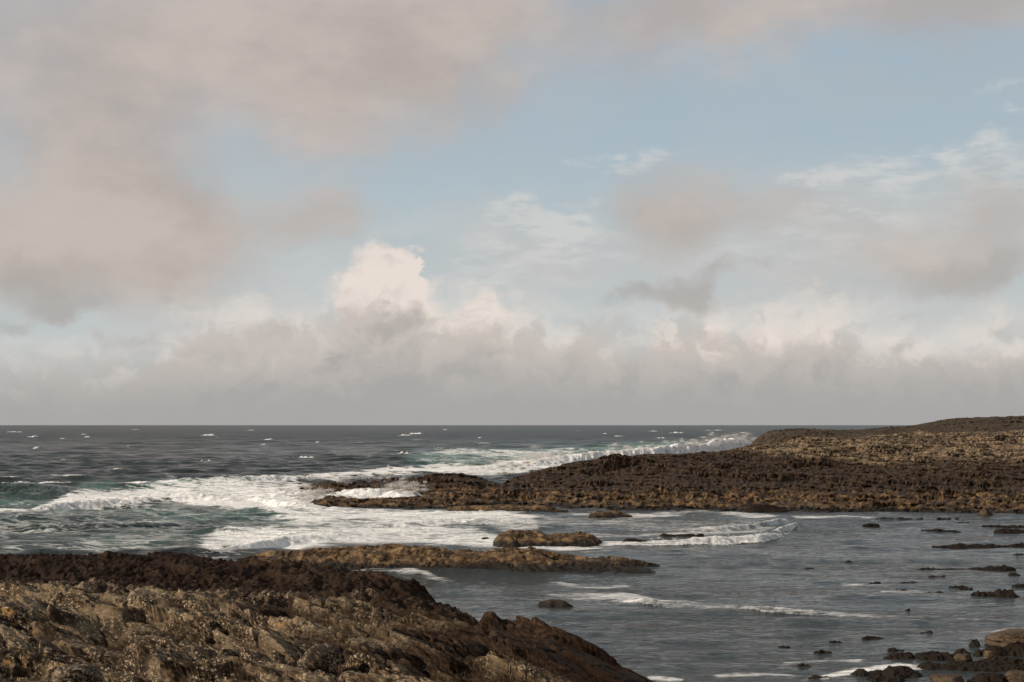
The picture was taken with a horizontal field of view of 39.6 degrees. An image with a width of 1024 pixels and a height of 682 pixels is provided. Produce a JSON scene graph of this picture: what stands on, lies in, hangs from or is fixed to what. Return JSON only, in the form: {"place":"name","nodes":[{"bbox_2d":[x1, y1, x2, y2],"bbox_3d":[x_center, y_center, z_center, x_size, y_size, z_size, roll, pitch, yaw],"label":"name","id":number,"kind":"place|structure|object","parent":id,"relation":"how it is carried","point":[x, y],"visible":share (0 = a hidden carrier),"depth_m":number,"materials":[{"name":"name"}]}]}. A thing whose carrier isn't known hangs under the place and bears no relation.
{"place":"outdoors","nodes":[
{"label":"outdoors","id":0,"kind":"place"},
{"bbox_2d":[0,550,653,681],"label":"terrain","id":1,"kind":"structure","parent":0,"point":[155,616],"depth_m":32.29,"materials":[{"name":"brown stone"}]},
{"bbox_2d":[51,664,103,681],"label":"boulder","id":2,"kind":"object","parent":1,"relation":"on","point":[78,673],"visible":1,"depth_m":23.03,"materials":[{"name":"grey stone"}]},
{"bbox_2d":[297,643,340,671],"bbox_3d":[-3.548,5.902,26.005,0.657,0.694,0.914,1,0,34],"label":"boulder","id":3,"kind":"object","parent":1,"relation":"on","point":[318,656],"visible":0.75,"depth_m":25.77,"materials":[{"name":"stone"}]},
{"bbox_2d":[0,425,1023,681],"bbox_3d":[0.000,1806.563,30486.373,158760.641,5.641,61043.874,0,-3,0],"label":"sea","id":4,"kind":"structure","parent":0,"point":[736,605],"depth_m":88.82,"materials":[{"name":"liquid"}]},
{"bbox_2d":[237,543,659,573],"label":"rock ledge","id":5,"kind":"object","parent":4,"relation":"in","point":[398,555],"visible":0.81,"depth_m":70.28,"materials":[{"name":"brown stone"}]},
{"bbox_2d":[438,504,568,511],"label":"reef","id":6,"kind":"object","parent":4,"relation":"in","point":[507,507],"visible":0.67,"depth_m":113.72},
{"bbox_2d":[274,430,789,539],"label":"sea spray","id":7,"kind":"object","parent":4,"relation":"on","point":[320,491],"visible":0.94,"depth_m":138.06,"materials":[{"name":"white liquid"}]},
{"bbox_2d":[493,530,601,547],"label":"rock","id":8,"kind":"object","parent":4,"relation":"in","point":[520,538],"visible":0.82,"depth_m":82.83,"materials":[{"name":"brown stone"}]},
{"bbox_2d":[537,599,573,606],"bbox_3d":[1.690,10.343,54.293,1.760,0.955,1.864,0,-3,0],"label":"rock","id":9,"kind":"object","parent":4,"relation":"in","point":[554,603],"visible":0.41,"depth_m":54.15,"materials":[{"name":"brown stone"}]},
{"bbox_2d":[589,510,632,517],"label":"rock","id":10,"kind":"object","parent":4,"relation":"in","point":[606,514],"visible":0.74,"depth_m":108.32,"materials":[{"name":"brown stone"}]},
{"bbox_2d":[623,538,646,541],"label":"rock","id":11,"kind":"object","parent":4,"relation":"in","point":[631,540],"visible":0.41,"depth_m":84.00,"materials":[{"name":"brown stone"}]},
{"bbox_2d":[659,533,695,536],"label":"rock","id":12,"kind":"object","parent":4,"relation":"in","point":[683,535],"visible":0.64,"depth_m":89.08,"materials":[{"name":"black stone"}]},
{"bbox_2d":[742,504,789,511],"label":"rock","id":13,"kind":"object","parent":4,"relation":"in","point":[762,508],"visible":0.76,"depth_m":115.28,"materials":[{"name":"brown stone"}]},
{"bbox_2d":[807,674,831,678],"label":"rock","id":14,"kind":"object","parent":4,"relation":"on","point":[815,676],"visible":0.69,"depth_m":39.28,"materials":[{"name":"brown stone"}]},
{"bbox_2d":[814,649,831,653],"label":"rock","id":15,"kind":"object","parent":4,"relation":"in","point":[820,651],"visible":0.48,"depth_m":43.97,"materials":[{"name":"black stone"}]},
{"bbox_2d":[850,668,881,676],"bbox_3d":[10.069,9.638,39.890,1.263,0.876,1.410,0,-3,0],"label":"rock","id":16,"kind":"object","parent":4,"relation":"on","point":[862,672],"visible":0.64,"depth_m":39.81,"materials":[{"name":"brown stone"}]},
{"bbox_2d":[862,523,879,526],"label":"rock","id":17,"kind":"object","parent":4,"relation":"on","point":[870,525],"visible":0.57,"depth_m":99.65,"materials":[{"name":"brown stone"}]},
{"bbox_2d":[862,635,883,639],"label":"rock","id":18,"kind":"object","parent":4,"relation":"on","point":[867,637],"visible":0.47,"depth_m":46.91,"materials":[{"name":"brown stone"}]},
{"bbox_2d":[866,674,905,681],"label":"rock","id":19,"kind":"object","parent":4,"relation":"on","point":[896,678],"visible":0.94,"depth_m":38.75,"materials":[{"name":"brown stone"}]},
{"bbox_2d":[887,647,903,650],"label":"rock","id":20,"kind":"object","parent":4,"relation":"in","point":[892,649],"visible":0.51,"depth_m":44.16,"materials":[{"name":"grey stone"}]},
{"bbox_2d":[882,652,913,659],"bbox_3d":[11.625,9.749,42.726,0.976,0.837,1.449,0,-3,0],"label":"rock","id":21,"kind":"object","parent":4,"relation":"on","point":[904,655],"visible":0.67,"depth_m":42.66,"materials":[{"name":"brown stone"}]},
{"bbox_2d":[876,517,922,519],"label":"rock","id":22,"kind":"object","parent":4,"relation":"on","point":[898,518],"visible":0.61,"depth_m":106.26,"materials":[{"name":"black stone"}]},
{"bbox_2d":[882,665,922,677],"bbox_3d":[10.866,9.618,39.632,1.143,1.140,2.009,0,-3,0],"label":"rock","id":23,"kind":"object","parent":4,"relation":"on","point":[894,671],"visible":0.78,"depth_m":39.47,"materials":[{"name":"brown stone"}]},
{"bbox_2d":[914,650,954,660],"bbox_3d":[12.616,9.706,42.559,1.729,0.843,1.681,0,-3,0],"label":"rock","id":24,"kind":"object","parent":4,"relation":"on","point":[936,655],"visible":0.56,"depth_m":42.37,"materials":[{"name":"brown stone"}]},
{"bbox_2d":[954,653,972,661],"bbox_3d":[13.373,9.426,42.178,0.532,0.300,0.413,-6,-2,29],"label":"boulder","id":25,"kind":"object","parent":24,"relation":"on","point":[963,657],"visible":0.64,"depth_m":42.05,"materials":[{"name":"brown stone"}]},
{"bbox_2d":[924,528,960,531],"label":"rock","id":26,"kind":"object","parent":4,"relation":"on","point":[938,530],"visible":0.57,"depth_m":94.19,"materials":[{"name":"black stone"}]},
{"bbox_2d":[929,673,963,681],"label":"boulder","id":27,"kind":"object","parent":4,"relation":"on","point":[944,677],"visible":1,"depth_m":38.15,"materials":[{"name":"brown stone"}]},
{"bbox_2d":[949,585,968,587],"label":"rock","id":28,"kind":"object","parent":4,"relation":"on","point":[955,586],"visible":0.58,"depth_m":61.88,"materials":[{"name":"brown stone"}]},
{"bbox_2d":[953,648,970,654],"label":"rock","id":29,"kind":"object","parent":4,"relation":"on","point":[959,650],"visible":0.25,"depth_m":43.56,"materials":[{"name":"brown stone"}]},
{"bbox_2d":[959,587,972,589],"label":"rock","id":30,"kind":"object","parent":4,"relation":"on","point":[964,588],"visible":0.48,"depth_m":61.35,"materials":[{"name":"brown stone"}]},
{"bbox_2d":[918,565,1015,570],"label":"rock","id":31,"kind":"object","parent":4,"relation":"in","point":[1002,568],"visible":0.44,"depth_m":69.28,"materials":[{"name":"brown stone"}]},
{"bbox_2d":[917,657,1023,671],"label":"rock","id":32,"kind":"object","parent":4,"relation":"on","point":[1005,664],"visible":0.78,"depth_m":40.66,"materials":[{"name":"brown stone"}]},
{"bbox_2d":[968,639,979,646],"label":"rock","id":33,"kind":"object","parent":4,"relation":"on","point":[974,643],"visible":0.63,"depth_m":44.91,"materials":[{"name":"stone"}]},
{"bbox_2d":[973,650,981,655],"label":"rock","id":34,"kind":"object","parent":4,"relation":"on","point":[978,653],"visible":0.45,"depth_m":43.33,"materials":[{"name":"stone"}]},
{"bbox_2d":[932,542,1023,548],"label":"rock","id":35,"kind":"object","parent":4,"relation":"in","point":[970,546],"visible":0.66,"depth_m":81.13,"materials":[{"name":"brown stone"}]},
{"bbox_2d":[975,507,992,514],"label":"rock","id":36,"kind":"object","parent":4,"relation":"in","point":[984,511],"visible":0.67,"depth_m":109.59,"materials":[{"name":"brown stone"}]},
{"bbox_2d":[967,673,1007,681],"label":"rock","id":37,"kind":"object","parent":4,"relation":"on","point":[989,677],"visible":0.96,"depth_m":38.32,"materials":[{"name":"brown stone"}]},
{"bbox_2d":[983,650,994,658],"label":"boulder","id":38,"kind":"object","parent":4,"relation":"in","point":[988,654],"visible":0.69,"depth_m":42.30,"materials":[{"name":"brown stone"}]},
{"bbox_2d":[978,656,1002,660],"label":"rock","id":39,"kind":"object","parent":4,"relation":"on","point":[996,657],"visible":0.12,"depth_m":41.91,"materials":[{"name":"brown stone"}]},
{"bbox_2d":[971,589,1018,597],"bbox_3d":[19.888,10.618,58.334,2.213,0.915,1.470,0,-3,0],"label":"rock","id":40,"kind":"object","parent":4,"relation":"in","point":[1010,593],"visible":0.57,"depth_m":58.19,"materials":[{"name":"brown stone"}]},
{"bbox_2d":[981,641,1023,656],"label":"rock","id":41,"kind":"object","parent":4,"relation":"in","point":[1016,648],"visible":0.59,"depth_m":43.04,"materials":[{"name":"brown stone"}]},
{"bbox_2d":[981,525,1023,527],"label":"rock","id":42,"kind":"object","parent":4,"relation":"on","point":[1010,526],"visible":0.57,"depth_m":98.24,"materials":[{"name":"black stone"}]},
{"bbox_2d":[984,629,1023,646],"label":"boulder","id":43,"kind":"object","parent":4,"relation":"in","point":[1002,638],"visible":0.66,"depth_m":44.69,"materials":[{"name":"brown stone"}]},
{"bbox_2d":[993,528,1023,533],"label":"rock","id":44,"kind":"object","parent":4,"relation":"in","point":[1007,530],"visible":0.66,"depth_m":93.54,"materials":[{"name":"brown stone"}]},
{"bbox_2d":[1005,670,1023,681],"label":"boulder","id":45,"kind":"object","parent":4,"relation":"in","point":[1014,675],"visible":1,"depth_m":38.13,"materials":[{"name":"brown stone"}]},
{"bbox_2d":[1012,583,1023,587],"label":"rock","id":46,"kind":"object","parent":4,"relation":"on","point":[1019,585],"visible":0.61,"depth_m":62.21,"materials":[{"name":"brown stone"}]},
{"bbox_2d":[0,0,1023,424],"label":"sky","id":47,"kind":"structure","parent":0,"point":[213,212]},
{"bbox_2d":[299,416,1023,513],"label":"headland","id":48,"kind":"structure","parent":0,"point":[965,465],"depth_m":131.94,"materials":[{"name":"brown stone"}]}
]}

